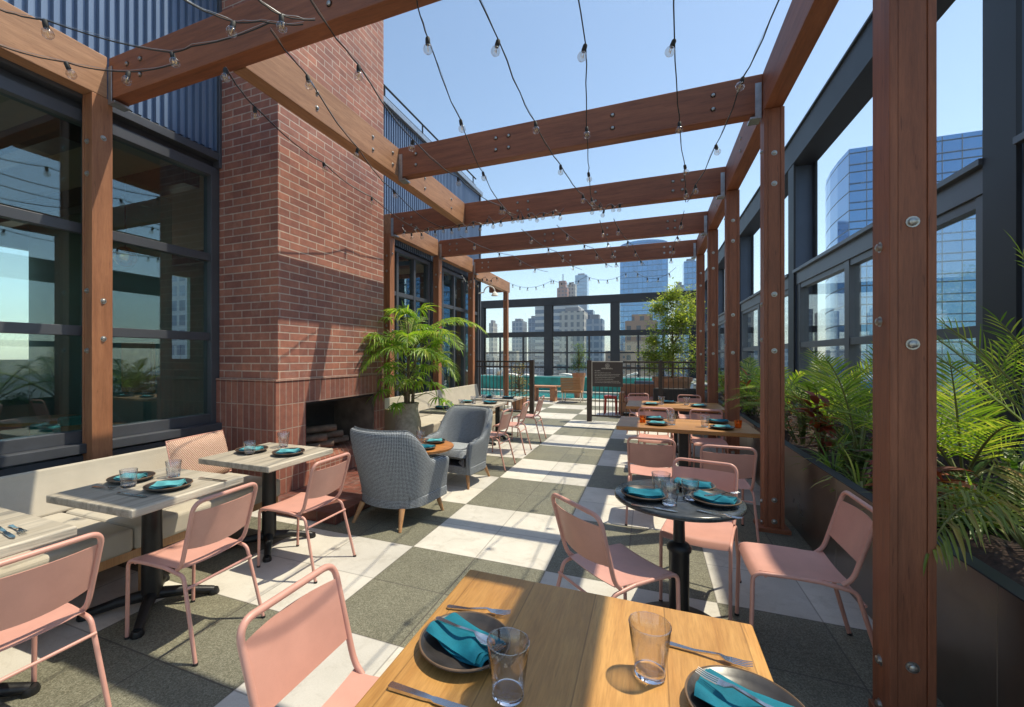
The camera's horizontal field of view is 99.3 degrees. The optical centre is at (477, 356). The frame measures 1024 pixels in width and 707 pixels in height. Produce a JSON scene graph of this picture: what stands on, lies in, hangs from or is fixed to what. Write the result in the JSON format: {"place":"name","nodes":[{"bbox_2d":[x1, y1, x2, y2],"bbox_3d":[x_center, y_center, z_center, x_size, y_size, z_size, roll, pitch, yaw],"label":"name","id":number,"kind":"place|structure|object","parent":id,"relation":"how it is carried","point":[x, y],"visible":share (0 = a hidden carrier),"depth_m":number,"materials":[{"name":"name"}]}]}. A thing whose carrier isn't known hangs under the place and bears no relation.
{"place":"outdoors","nodes":[
{"label":"outdoors","id":0,"kind":"place"},
{"bbox_2d":[0,400,944,706],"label":"terrace floor","id":1,"kind":"structure","parent":0,"point":[398,588],"depth_m":2.92,"materials":[{"name":"tile"}]},
{"bbox_2d":[0,508,76,698],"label":"whitewashed table","id":2,"kind":"object","parent":1,"relation":"on","point":[40,532],"visible":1,"depth_m":1.98,"materials":[{"name":"white wood"}]},
{"bbox_2d":[0,532,111,706],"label":"pink metal chair","id":3,"kind":"object","parent":1,"relation":"on","point":[34,604],"visible":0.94,"depth_m":1.73,"materials":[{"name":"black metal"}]},
{"bbox_2d":[0,446,279,590],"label":"banquette bench","id":4,"kind":"object","parent":1,"relation":"on","point":[27,492],"visible":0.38,"depth_m":2.97,"materials":[{"name":"beige fabric"}]},
{"bbox_2d":[165,430,231,473],"bbox_3d":[-2.457,0.895,3.856,0.200,0.391,0.591,0,0,14],"label":"woven pillow","id":5,"kind":"object","parent":4,"relation":"on","point":[189,451],"visible":0.66,"depth_m":3.76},
{"bbox_2d":[46,467,242,639],"bbox_3d":[-2.024,1.175,2.701,0.740,0.750,0.690,0,0,20],"label":"whitewashed table","id":6,"kind":"object","parent":1,"relation":"on","point":[148,509],"visible":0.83,"depth_m":2.61,"materials":[{"name":"wood"}]},
{"bbox_2d":[143,478,192,492],"bbox_3d":[-1.870,0.784,2.628,0.250,0.030,0.250,0,0,-8],"label":"dinner plate","id":7,"kind":"object","parent":6,"relation":"on","point":[189,481],"visible":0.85,"depth_m":2.60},
{"bbox_2d":[124,482,264,666],"bbox_3d":[-1.600,1.143,2.469,0.575,0.819,0.447,0,0,20],"label":"pink metal chair","id":8,"kind":"object","parent":1,"relation":"on","point":[210,531],"visible":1,"depth_m":2.37,"materials":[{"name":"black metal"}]},
{"bbox_2d":[0,0,482,512],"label":"restaurant building","id":9,"kind":"structure","parent":1,"relation":"on","point":[167,156],"depth_m":5.52,"materials":[{"name":"blue metal"}]},
{"bbox_2d":[0,414,78,426],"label":"inside dining table","id":10,"kind":"object","parent":9,"relation":"on","point":[30,420],"visible":0.42,"depth_m":5.22,"materials":[{"name":"brown wood"}]},
{"bbox_2d":[0,75,218,454],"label":"window frame","id":11,"kind":"structure","parent":9,"relation":"in","point":[9,88],"depth_m":4.14,"materials":[{"name":"black metal"}]},
{"bbox_2d":[113,179,137,266],"bbox_3d":[-4.260,-1.615,5.249,0.240,1.070,0.240,0,0,22],"label":"globe pendant","id":12,"kind":"object","parent":9,"relation":"hanging from","point":[124,256],"visible":0.98,"depth_m":5.20,"materials":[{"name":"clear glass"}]},
{"bbox_2d":[121,342,154,392],"bbox_3d":[-4.744,0.150,6.062,0.700,0.700,0.037,0,0,22],"label":"framed print","id":13,"kind":"object","parent":9,"relation":"attached to","point":[137,366],"visible":1,"depth_m":6.04,"materials":[{"name":"green wood"}]},
{"bbox_2d":[394,247,429,396],"bbox_3d":[-1.650,-0.310,8.100,0.120,3.520,3.070,0,0,22],"label":"window frame","id":14,"kind":"structure","parent":9,"relation":"in","point":[398,252],"depth_m":8.89,"materials":[{"name":"black metal"}]},
{"bbox_2d":[430,263,478,391],"bbox_3d":[-0.531,-0.310,10.911,0.120,3.520,2.880,0,0,22],"label":"window frame","id":15,"kind":"structure","parent":9,"relation":"in","point":[463,310],"depth_m":11.24,"materials":[{"name":"black metal"}]},
{"bbox_2d":[198,442,332,562],"bbox_3d":[-1.723,1.175,3.592,0.740,0.750,0.690,0,0,22],"label":"whitewashed table","id":16,"kind":"object","parent":1,"relation":"on","point":[267,463],"visible":0.84,"depth_m":3.52,"materials":[{"name":"beige wood"}]},
{"bbox_2d":[216,0,384,524],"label":"brick fireplace","id":17,"kind":"object","parent":1,"relation":"on","point":[301,272],"visible":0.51,"depth_m":4.82,"materials":[{"name":"brick"}]},
{"bbox_2d":[306,424,348,447],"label":"stacked logs","id":18,"kind":"object","parent":17,"relation":"on","point":[327,435],"visible":0.45,"depth_m":5.60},
{"bbox_2d":[257,452,355,583],"bbox_3d":[-1.282,1.143,3.266,0.575,0.819,0.447,0,0,22],"label":"pink metal chair","id":19,"kind":"object","parent":1,"relation":"on","point":[322,484],"visible":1,"depth_m":3.18,"materials":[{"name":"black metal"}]},
{"bbox_2d":[236,563,378,706],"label":"pink metal chair","id":20,"kind":"object","parent":1,"relation":"on","point":[285,651],"visible":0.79,"depth_m":1.39,"materials":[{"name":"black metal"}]},
{"bbox_2d":[350,426,448,532],"bbox_3d":[-0.790,1.105,4.190,0.784,0.902,0.780,0,0,26],"label":"grey armchair","id":21,"kind":"object","parent":1,"relation":"on","point":[401,471],"visible":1,"depth_m":3.91,"materials":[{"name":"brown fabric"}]},
{"bbox_2d":[359,301,487,438],"bbox_3d":[-0.921,0.335,6.329,2.197,2.429,1.698,0,0,22],"label":"potted fan palm","id":22,"kind":"object","parent":1,"relation":"on","point":[408,418],"visible":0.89,"depth_m":6.16,"materials":[{"name":"green plant"}]},
{"bbox_2d":[385,384,503,438],"bbox_3d":[-0.498,1.111,8.583,0.796,0.878,4.220,0,0,22],"label":"curved banquette","id":23,"kind":"object","parent":1,"relation":"on","point":[430,423],"visible":0.24,"depth_m":8.02,"materials":[{"name":"beige fabric"}]},
{"bbox_2d":[423,405,492,488],"bbox_3d":[-0.192,1.105,5.497,0.728,0.902,0.737,0,0,30],"label":"grey armchair","id":24,"kind":"object","parent":1,"relation":"on","point":[465,430],"visible":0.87,"depth_m":5.50,"materials":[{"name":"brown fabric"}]},
{"bbox_2d":[0,0,936,706],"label":"pergola","id":25,"kind":"object","parent":1,"relation":"on","point":[904,338],"visible":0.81,"depth_m":3.63,"materials":[{"name":"brown wood"}]},
{"bbox_2d":[0,44,178,85],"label":"string lights","id":26,"kind":"object","parent":25,"relation":"hanging from","point":[127,75],"visible":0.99,"depth_m":3.06,"materials":[{"name":"black rubber"}]},
{"bbox_2d":[0,8,267,67],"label":"string lights","id":27,"kind":"object","parent":25,"relation":"hanging from","point":[45,24],"visible":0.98,"depth_m":2.82,"materials":[{"name":"black rubber"}]},
{"bbox_2d":[184,0,303,37],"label":"string lights","id":28,"kind":"object","parent":25,"relation":"hanging from","point":[232,25],"visible":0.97,"depth_m":2.65,"materials":[{"name":"black rubber"}]},
{"bbox_2d":[220,67,426,232],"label":"string lights","id":29,"kind":"object","parent":25,"relation":"hanging from","point":[226,73],"visible":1,"depth_m":3.89,"materials":[{"name":"black rubber"}]},
{"bbox_2d":[270,27,442,227],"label":"string lights","id":30,"kind":"object","parent":25,"relation":"hanging from","point":[307,77],"visible":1,"depth_m":3.62,"materials":[{"name":"black rubber"}]},
{"bbox_2d":[310,0,513,216],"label":"string lights","id":31,"kind":"object","parent":25,"relation":"hanging from","point":[358,68],"visible":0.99,"depth_m":3.39,"materials":[{"name":"black rubber"}]},
{"bbox_2d":[416,0,513,214],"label":"string lights","id":32,"kind":"object","parent":25,"relation":"hanging from","point":[427,41],"visible":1,"depth_m":3.32,"materials":[{"name":"black rubber"}]},
{"bbox_2d":[479,0,595,207],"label":"string lights","id":33,"kind":"object","parent":25,"relation":"hanging from","point":[497,44],"visible":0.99,"depth_m":3.28,"materials":[{"name":"black rubber"}]},
{"bbox_2d":[577,0,596,206],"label":"string lights","id":34,"kind":"object","parent":25,"relation":"hanging from","point":[584,49],"visible":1,"depth_m":3.18,"materials":[{"name":"black rubber"}]},
{"bbox_2d":[665,0,687,201],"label":"string lights","id":35,"kind":"object","parent":25,"relation":"hanging from","point":[672,43],"visible":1,"depth_m":3.19,"materials":[{"name":"black rubber"}]},
{"bbox_2d":[687,0,779,201],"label":"string lights","id":36,"kind":"object","parent":25,"relation":"hanging from","point":[741,81],"visible":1,"depth_m":3.19,"materials":[{"name":"black rubber"}]},
{"bbox_2d":[470,396,522,439],"bbox_3d":[0.387,1.175,8.403,0.820,0.750,0.720,0,0,22],"label":"grey table","id":37,"kind":"object","parent":1,"relation":"on","point":[497,410],"visible":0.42,"depth_m":8.36,"materials":[{"name":"white wood"}]},
{"bbox_2d":[490,408,515,471],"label":"pink metal chair","id":38,"kind":"object","parent":1,"relation":"on","point":[504,423],"visible":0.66,"depth_m":6.02,"materials":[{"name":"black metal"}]},
{"bbox_2d":[476,360,534,417],"bbox_3d":[0.705,0.820,11.258,1.580,1.460,0.110,0,0,22],"label":"bar fence","id":39,"kind":"object","parent":1,"relation":"on","point":[531,366],"visible":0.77,"depth_m":11.11,"materials":[{"name":"brown metal"}]},
{"bbox_2d":[492,401,531,454],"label":"pink metal chair","id":40,"kind":"object","parent":1,"relation":"on","point":[523,413],"visible":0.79,"depth_m":7.02,"materials":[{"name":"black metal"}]},
{"bbox_2d":[508,362,528,409],"bbox_3d":[1.215,0.824,12.676,0.776,1.452,0.902,0,0,-14],"label":"potted shrub","id":41,"kind":"object","parent":1,"relation":"on","point":[523,400],"visible":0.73,"depth_m":12.56,"materials":[{"name":"green plant"}]},
{"bbox_2d":[355,570,772,706],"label":"oak table","id":42,"kind":"object","parent":1,"relation":"on","point":[580,653],"visible":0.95,"depth_m":1.18,"materials":[{"name":"brown wood"}]},
{"bbox_2d":[388,681,467,706],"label":"table knife","id":43,"kind":"object","parent":42,"relation":"on","point":[406,690],"visible":1,"depth_m":1.01,"materials":[{"name":"silver metal"}]},
{"bbox_2d":[419,611,510,673],"bbox_3d":[-0.033,0.784,1.187,0.250,0.030,0.250,0,0,22],"label":"dinner plate","id":44,"kind":"object","parent":42,"relation":"on","point":[434,652],"visible":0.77,"depth_m":1.17,"materials":[{"name":"ceramic"}]},
{"bbox_2d":[426,612,505,666],"bbox_3d":[-0.034,0.771,1.187,0.208,0.044,0.127,0,0,44],"label":"folded napkin","id":45,"kind":"object","parent":44,"relation":"on","point":[463,646],"visible":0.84,"depth_m":1.16,"materials":[{"name":"teal fabric"}]},
{"bbox_2d":[435,616,494,646],"bbox_3d":[-0.035,0.745,1.182,0.200,0.018,0.038,0,0,36],"label":"table spoon","id":46,"kind":"object","parent":45,"relation":"on","point":[481,638],"visible":0.97,"depth_m":1.16,"materials":[{"name":"silver metal"}]},
{"bbox_2d":[486,628,529,706],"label":"water tumbler","id":47,"kind":"object","parent":42,"relation":"on","point":[507,692],"visible":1,"depth_m":1.02,"materials":[{"name":"clear glass"}]},
{"bbox_2d":[628,612,671,684],"bbox_3d":[0.433,0.733,1.087,0.103,0.130,0.103,0,0,22],"label":"water tumbler","id":48,"kind":"object","parent":42,"relation":"on","point":[650,672],"visible":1,"depth_m":1.08,"materials":[{"name":"clear glass"}]},
{"bbox_2d":[665,641,752,666],"bbox_3d":[0.613,0.790,1.155,0.205,0.015,0.025,0,0,30],"label":"table fork","id":49,"kind":"object","parent":42,"relation":"on","point":[733,660],"visible":0.96,"depth_m":1.14,"materials":[{"name":"silver metal"}]},
{"bbox_2d":[684,665,804,706],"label":"dinner plate","id":50,"kind":"object","parent":42,"relation":"on","point":[754,682],"visible":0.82,"depth_m":1.03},
{"bbox_2d":[694,668,793,706],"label":"folded napkin","id":51,"kind":"object","parent":50,"relation":"on","point":[711,693],"visible":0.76,"depth_m":0.97,"materials":[{"name":"teal fabric"}]},
{"bbox_2d":[695,667,772,706],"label":"table fork","id":52,"kind":"object","parent":51,"relation":"on","point":[717,681],"visible":1,"depth_m":0.98,"materials":[{"name":"silver metal"}]},
{"bbox_2d":[556,378,583,402],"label":"wooden deck chair","id":53,"kind":"object","parent":1,"relation":"on","point":[567,388],"visible":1,"depth_m":14.46,"materials":[{"name":"brown wood"}]},
{"bbox_2d":[551,493,680,610],"bbox_3d":[0.710,1.143,2.291,0.575,0.819,0.447,0,0,-24],"label":"pink metal chair","id":54,"kind":"object","parent":1,"relation":"on","point":[620,567],"visible":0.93,"depth_m":2.21,"materials":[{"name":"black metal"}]},
{"bbox_2d":[619,384,654,415],"bbox_3d":[4.365,1.150,11.501,1.100,0.800,0.800,0,0,22],"label":"outdoor sofa","id":55,"kind":"object","parent":1,"relation":"on","point":[639,388],"visible":0.35,"depth_m":11.70,"materials":[{"name":"wicker"}]},
{"bbox_2d":[587,360,694,420],"bbox_3d":[3.726,0.820,9.991,2.330,1.460,0.110,0,0,22],"label":"bar fence","id":56,"kind":"object","parent":1,"relation":"on","point":[660,368],"visible":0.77,"depth_m":10.01,"materials":[{"name":"brown metal"}]},
{"bbox_2d":[592,361,622,386],"bbox_3d":[3.057,0.530,10.197,0.705,0.840,0.041,0,0,22],"label":"notice sign","id":57,"kind":"object","parent":56,"relation":"attached to","point":[607,373],"visible":1,"depth_m":10.18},
{"bbox_2d":[625,436,675,525],"bbox_3d":[1.667,1.143,4.158,0.447,0.819,0.575,0,0,22],"label":"pink metal chair","id":58,"kind":"object","parent":1,"relation":"on","point":[646,459],"visible":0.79,"depth_m":3.98,"materials":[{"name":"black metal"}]},
{"bbox_2d":[638,407,669,467],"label":"pink metal chair","id":59,"kind":"object","parent":1,"relation":"on","point":[643,414],"visible":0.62,"depth_m":6.14,"materials":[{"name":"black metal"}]},
{"bbox_2d":[634,277,706,387],"bbox_3d":[5.144,-0.255,11.500,1.870,3.611,1.956,0,0,22],"label":"potted tree","id":60,"kind":"object","parent":1,"relation":"on","point":[681,321],"visible":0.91,"depth_m":11.33,"materials":[{"name":"green plant"}]},
{"bbox_2d":[653,388,695,417],"bbox_3d":[4.803,1.150,10.573,0.950,0.800,0.800,0,0,22],"label":"outdoor sofa","id":61,"kind":"object","parent":1,"relation":"on","point":[655,393],"visible":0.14,"depth_m":10.20,"materials":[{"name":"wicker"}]},
{"bbox_2d":[626,400,724,453],"bbox_3d":[3.257,1.175,7.206,1.440,0.750,1.000,0,0,22],"label":"communal table","id":62,"kind":"object","parent":1,"relation":"on","point":[676,406],"visible":0.52,"depth_m":7.08,"materials":[{"name":"brown wood"}]},
{"bbox_2d":[615,479,746,616],"bbox_3d":[1.149,1.175,2.492,0.684,0.750,0.684,0,0,22],"label":"round black table","id":63,"kind":"object","parent":1,"relation":"on","point":[679,547],"visible":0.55,"depth_m":2.42,"materials":[{"name":"metal"}]},
{"bbox_2d":[621,485,667,501],"bbox_3d":[0.949,0.784,2.464,0.250,0.030,0.250,0,0,12],"label":"dinner plate","id":64,"kind":"object","parent":63,"relation":"on","point":[634,497],"visible":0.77,"depth_m":2.43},
{"bbox_2d":[624,486,664,498],"bbox_3d":[0.949,0.771,2.464,0.208,0.044,0.127,0,0,12],"label":"folded napkin","id":65,"kind":"object","parent":64,"relation":"on","point":[650,493],"visible":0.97,"depth_m":2.43,"materials":[{"name":"teal fabric"}]},
{"bbox_2d":[689,490,741,507],"bbox_3d":[1.298,0.784,2.368,0.250,0.030,0.250,0,0,42],"label":"dinner plate","id":66,"kind":"object","parent":63,"relation":"on","point":[709,504],"visible":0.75,"depth_m":2.32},
{"bbox_2d":[693,490,737,504],"bbox_3d":[1.298,0.771,2.368,0.208,0.044,0.127,0,0,42],"label":"folded napkin","id":67,"kind":"object","parent":66,"relation":"on","point":[721,499],"visible":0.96,"depth_m":2.34,"materials":[{"name":"teal fabric"}]},
{"bbox_2d":[616,416,759,479],"bbox_3d":[2.436,1.175,5.144,1.440,0.750,0.880,0,0,22],"label":"communal table","id":68,"kind":"object","parent":1,"relation":"on","point":[683,428],"visible":0.5,"depth_m":4.96,"materials":[{"name":"brown wood"}]},
{"bbox_2d":[659,457,741,620],"bbox_3d":[1.474,1.143,2.867,0.447,0.819,0.575,0,0,34],"label":"pink metal chair","id":69,"kind":"object","parent":1,"relation":"on","point":[718,536],"visible":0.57,"depth_m":2.82,"materials":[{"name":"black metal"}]},
{"bbox_2d":[688,409,728,467],"bbox_3d":[3.070,1.143,5.763,0.447,0.819,0.575,0,0,22],"label":"pink metal chair","id":70,"kind":"object","parent":1,"relation":"on","point":[698,441],"visible":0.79,"depth_m":5.88,"materials":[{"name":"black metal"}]},
{"bbox_2d":[700,444,759,542],"bbox_3d":[2.156,1.143,3.791,0.447,0.819,0.575,0,0,22],"label":"pink metal chair","id":71,"kind":"object","parent":1,"relation":"on","point":[745,465],"visible":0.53,"depth_m":3.56,"materials":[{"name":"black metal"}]},
{"bbox_2d":[734,490,872,647],"bbox_3d":[1.742,1.143,2.320,0.575,0.819,0.447,0,0,22],"label":"pink metal chair","id":72,"kind":"object","parent":1,"relation":"on","point":[850,530],"visible":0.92,"depth_m":2.29,"materials":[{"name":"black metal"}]},
{"bbox_2d":[693,385,1023,706],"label":"steel planter","id":73,"kind":"object","parent":1,"relation":"on","point":[980,633],"visible":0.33,"depth_m":1.86,"materials":[{"name":"brown metal"}]},
{"bbox_2d":[705,388,1023,586],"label":"bark mulch","id":74,"kind":"object","parent":73,"relation":"in","point":[1004,557],"visible":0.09,"depth_m":2.25,"materials":[{"name":"wood"}]},
{"bbox_2d":[720,361,821,406],"bbox_3d":[4.354,0.495,6.276,1.664,0.909,1.468,0,0,22],"label":"feather palm","id":75,"kind":"object","parent":74,"relation":"on","point":[786,376],"visible":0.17,"depth_m":6.37,"materials":[{"name":"green plant"}]},
{"bbox_2d":[723,358,872,437],"bbox_3d":[4.041,0.455,5.123,1.828,0.991,1.721,0,0,43],"label":"feather palm","id":76,"kind":"object","parent":74,"relation":"on","point":[809,384],"visible":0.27,"depth_m":5.05,"materials":[{"name":"green plant"}]},
{"bbox_2d":[785,384,847,444],"bbox_3d":[3.502,0.623,4.661,0.740,0.662,0.518,0,0,22],"label":"green shrub","id":77,"kind":"object","parent":74,"relation":"on","point":[802,432],"visible":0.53,"depth_m":4.71,"materials":[{"name":"green plant"}]},
{"bbox_2d":[788,391,850,457],"bbox_3d":[3.170,0.639,4.067,0.543,0.626,0.447,0,0,-31],"label":"croton","id":78,"kind":"object","parent":74,"relation":"on","point":[815,399],"visible":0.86,"depth_m":4.03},
{"bbox_2d":[788,431,860,477],"bbox_3d":[2.944,0.809,3.625,0.617,0.451,0.669,0,0,22],"label":"strap plant","id":79,"kind":"object","parent":74,"relation":"on","point":[825,462],"visible":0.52,"depth_m":3.63,"materials":[{"name":"green plant"}]},
{"bbox_2d":[812,447,872,492],"bbox_3d":[2.767,0.852,3.105,0.696,0.420,0.663,0,0,22],"label":"strap plant","id":80,"kind":"object","parent":74,"relation":"on","point":[857,481],"visible":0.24,"depth_m":3.12,"materials":[{"name":"green plant"}]},
{"bbox_2d":[825,425,872,479],"bbox_3d":[2.974,0.760,3.347,0.422,0.389,0.448,0,0,-38],"label":"green shrub","id":81,"kind":"object","parent":74,"relation":"on","point":[862,456],"visible":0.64,"depth_m":3.38,"materials":[{"name":"green plant"}]},
{"bbox_2d":[729,342,1016,461],"bbox_3d":[3.570,0.330,4.012,1.638,1.239,1.996,0,0,-23],"label":"feather palm","id":82,"kind":"object","parent":74,"relation":"on","point":[847,404],"visible":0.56,"depth_m":3.90,"materials":[{"name":"green plant"}]},
{"bbox_2d":[816,334,1023,490],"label":"feather palm","id":83,"kind":"object","parent":74,"relation":"on","point":[979,431],"visible":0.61,"depth_m":2.85,"materials":[{"name":"green plant"}]},
{"bbox_2d":[923,465,1023,576],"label":"drooping palm","id":84,"kind":"object","parent":74,"relation":"on","point":[1000,512],"visible":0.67,"depth_m":1.82,"materials":[{"name":"green plant"}]},
{"bbox_2d":[937,462,1023,539],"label":"strap plant","id":85,"kind":"object","parent":74,"relation":"on","point":[979,522],"visible":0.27,"depth_m":2.38,"materials":[{"name":"green plant"}]},
{"bbox_2d":[937,231,1023,413],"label":"feather palm","id":86,"kind":"object","parent":74,"relation":"on","point":[1020,389],"visible":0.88,"depth_m":2.11,"materials":[{"name":"green plant"}]},
{"bbox_2d":[937,305,1023,426],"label":"feather palm","id":87,"kind":"object","parent":74,"relation":"on","point":[1006,407],"visible":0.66,"depth_m":2.41,"materials":[{"name":"green plant"}]},
{"bbox_2d":[946,447,1023,521],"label":"green shrub","id":88,"kind":"object","parent":74,"relation":"on","point":[1008,458],"visible":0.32,"depth_m":2.51,"materials":[{"name":"green plant"}]},
{"bbox_2d":[937,466,978,524],"bbox_3d":[2.605,0.734,2.529,0.505,0.438,0.414,0,0,-39],"label":"croton","id":89,"kind":"object","parent":73,"relation":"in","point":[948,469],"visible":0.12,"depth_m":2.50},
{"bbox_2d":[0,0,982,363],"label":"sky","id":90,"kind":"structure","parent":0,"point":[628,41],"materials":[{"name":"blue"}]},
{"bbox_2d":[512,319,526,360],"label":"grey tower","id":91,"kind":"structure","parent":0,"point":[519,325],"depth_m":363.90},
{"bbox_2d":[481,391,618,399],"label":"pool water","id":92,"kind":"structure","parent":0,"point":[559,395],"depth_m":17.46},
{"bbox_2d":[535,305,583,360],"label":"striped tower","id":93,"kind":"structure","parent":0,"point":[539,326],"depth_m":264.00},
{"bbox_2d":[575,273,588,309],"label":"blue tower","id":94,"kind":"structure","parent":0,"point":[582,287],"depth_m":491.51,"materials":[{"name":"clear glass"}]},
{"bbox_2d":[586,314,604,375],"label":"grid tower","id":95,"kind":"structure","parent":0,"point":[594,322],"depth_m":194.48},
{"bbox_2d":[484,374,706,403],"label":"pool deck","id":96,"kind":"structure","parent":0,"point":[691,386],"depth_m":25.44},
{"bbox_2d":[481,389,618,401],"bbox_3d":[1.125,1.500,17.689,9.600,0.100,2.900,0,0,22],"label":"pool coping","id":97,"kind":"object","parent":96,"relation":"on","point":[577,399],"visible":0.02,"depth_m":17.21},
{"bbox_2d":[481,375,651,392],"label":"raised pool wall","id":98,"kind":"structure","parent":96,"relation":"on","point":[544,380],"depth_m":19.77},
{"bbox_2d":[568,338,590,397],"bbox_3d":[3.697,0.438,15.709,0.754,2.224,0.761,0,0,-45],"label":"potted shrub","id":99,"kind":"object","parent":96,"relation":"on","point":[581,376],"visible":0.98,"depth_m":15.61,"materials":[{"name":"green plant"}]},
{"bbox_2d":[481,290,695,377],"bbox_3d":[3.784,-1.485,36.326,26.550,6.570,0.754,0,0,22],"label":"steel screen","id":100,"kind":"object","parent":96,"relation":"on","point":[614,333],"visible":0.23,"depth_m":34.58,"materials":[{"name":"black metal"}]},
{"bbox_2d":[705,0,1023,464],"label":"steel window wall","id":101,"kind":"structure","parent":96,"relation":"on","point":[987,189],"depth_m":7.08,"materials":[{"name":"black metal"}]},
{"bbox_2d":[740,274,787,380],"bbox_3d":[9.489,-0.399,14.224,0.493,3.495,6.557,0,0,22],"label":"window frame","id":102,"kind":"structure","parent":101,"relation":"in","point":[750,304],"depth_m":16.13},
{"bbox_2d":[792,158,982,455],"bbox_3d":[6.879,-0.399,7.671,0.493,3.495,6.600,0,0,22],"label":"window frame","id":103,"kind":"structure","parent":101,"relation":"in","point":[960,195],"depth_m":7.74,"materials":[{"name":"metal"}]},
{"bbox_2d":[625,314,656,376],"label":"brick tower","id":104,"kind":"structure","parent":0,"point":[637,322],"depth_m":141.06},
{"bbox_2d":[825,130,982,420],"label":"glass tower","id":105,"kind":"structure","parent":0,"point":[849,197],"depth_m":90.78,"materials":[{"name":"glass"}]},
{"bbox_3d":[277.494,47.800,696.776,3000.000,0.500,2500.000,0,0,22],"label":"ground","id":106,"kind":"structure","parent":0,"visible":0},
{"bbox_2d":[172,276,186,358],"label":"city block","id":107,"kind":"structure","parent":106,"relation":"on","point":[179,303],"depth_m":105.33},
{"bbox_2d":[559,307,587,375],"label":"stone tower","id":108,"kind":"structure","parent":106,"relation":"on","point":[572,318],"depth_m":218.28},
{"bbox_2d":[620,239,667,359],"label":"broad blue tower","id":109,"kind":"structure","parent":106,"relation":"on","point":[631,281],"depth_m":308.85,"materials":[{"name":"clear glass"}]},
{"bbox_2d":[683,259,695,359],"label":"blue tower","id":110,"kind":"structure","parent":106,"relation":"on","point":[689,271],"depth_m":315.48,"materials":[{"name":"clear glass"}]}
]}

